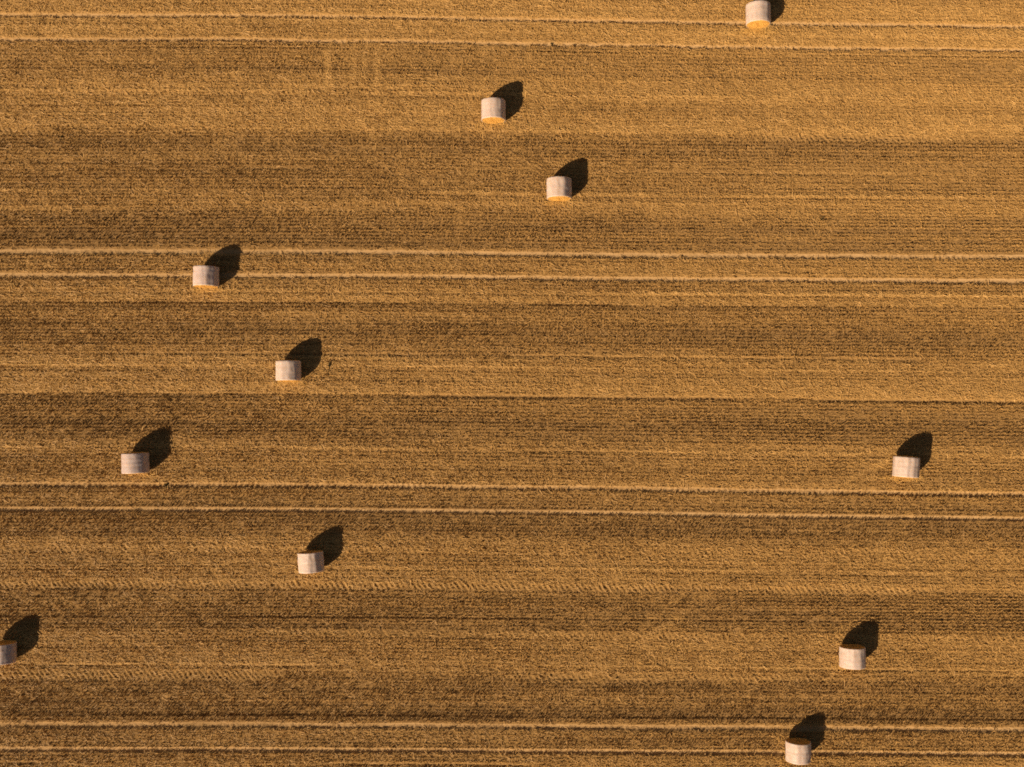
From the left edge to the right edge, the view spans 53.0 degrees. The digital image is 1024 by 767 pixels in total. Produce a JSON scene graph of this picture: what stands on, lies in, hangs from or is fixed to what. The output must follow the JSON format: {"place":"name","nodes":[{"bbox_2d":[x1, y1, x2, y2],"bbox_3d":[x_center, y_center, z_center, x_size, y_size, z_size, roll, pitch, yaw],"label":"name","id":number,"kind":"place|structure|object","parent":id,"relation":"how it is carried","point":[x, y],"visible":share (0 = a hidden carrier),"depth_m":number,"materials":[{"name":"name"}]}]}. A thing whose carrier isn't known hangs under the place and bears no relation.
{"place":"outdoors","nodes":[
{"label":"outdoors","id":0,"kind":"place"},
{"bbox_2d":[0,0,1023,766],"bbox_3d":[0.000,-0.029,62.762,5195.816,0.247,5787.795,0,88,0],"label":"field","id":1,"kind":"structure","parent":0,"point":[472,512],"depth_m":62.70,"materials":[{"name":"soil"}]},
{"bbox_2d":[0,639,16,664],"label":"straw bale","id":2,"kind":"object","parent":1,"relation":"on","point":[8,651],"visible":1,"depth_m":61.10},
{"bbox_2d":[121,451,149,474],"bbox_3d":[-22.673,4.779,61.789,1.604,1.531,1.382,-2,88,0],"label":"straw bale","id":3,"kind":"object","parent":1,"relation":"on","point":[134,462],"visible":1,"depth_m":61.19},
{"bbox_2d":[193,264,218,288],"bbox_3d":[-18.493,-6.456,62.181,1.581,1.478,1.373,1,88,0],"label":"straw bale","id":4,"kind":"object","parent":1,"relation":"on","point":[205,276],"visible":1,"depth_m":61.61},
{"bbox_2d":[275,359,300,381],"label":"straw bale","id":5,"kind":"object","parent":1,"relation":"on","point":[287,370],"visible":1,"depth_m":61.41},
{"bbox_2d":[297,550,323,574],"bbox_3d":[-12.053,10.697,61.645,1.560,1.469,1.377,-4,88,0],"label":"straw bale","id":6,"kind":"object","parent":1,"relation":"on","point":[310,561],"visible":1,"depth_m":61.08},
{"bbox_2d":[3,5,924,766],"bbox_3d":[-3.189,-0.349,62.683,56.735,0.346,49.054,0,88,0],"label":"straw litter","id":7,"kind":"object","parent":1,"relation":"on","point":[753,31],"visible":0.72,"depth_m":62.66,"materials":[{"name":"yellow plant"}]},
{"bbox_2d":[481,97,505,124],"bbox_3d":[-1.140,-16.602,62.498,1.510,1.429,1.394,0,88,0],"label":"straw bale","id":8,"kind":"object","parent":1,"relation":"on","point":[493,109],"visible":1,"depth_m":61.96},
{"bbox_2d":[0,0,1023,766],"bbox_3d":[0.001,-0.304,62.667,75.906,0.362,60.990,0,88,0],"label":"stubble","id":9,"kind":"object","parent":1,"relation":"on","point":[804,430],"visible":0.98,"depth_m":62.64,"materials":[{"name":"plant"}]},
{"bbox_2d":[546,175,571,201],"bbox_3d":[2.864,-11.816,62.356,1.583,1.458,1.394,-1,88,0],"label":"straw bale","id":10,"kind":"object","parent":1,"relation":"on","point":[559,188],"visible":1,"depth_m":61.78},
{"bbox_2d":[746,0,770,28],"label":"straw bale","id":11,"kind":"object","parent":1,"relation":"on","point":[758,13],"visible":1,"depth_m":62.19},
{"bbox_2d":[785,737,810,764],"bbox_3d":[17.076,21.934,61.305,1.499,1.454,1.351,1,88,0],"label":"straw bale","id":12,"kind":"object","parent":1,"relation":"on","point":[797,751],"visible":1,"depth_m":60.79},
{"bbox_2d":[839,644,865,669],"bbox_3d":[20.376,16.349,61.495,1.536,1.440,1.397,0,88,0],"label":"straw bale","id":13,"kind":"object","parent":1,"relation":"on","point":[852,656],"visible":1,"depth_m":60.95},
{"bbox_2d":[892,455,919,478],"bbox_3d":[23.722,5.018,61.806,1.548,1.453,1.391,4,88,0],"label":"straw bale","id":14,"kind":"object","parent":1,"relation":"on","point":[906,466],"visible":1,"depth_m":61.23}
]}

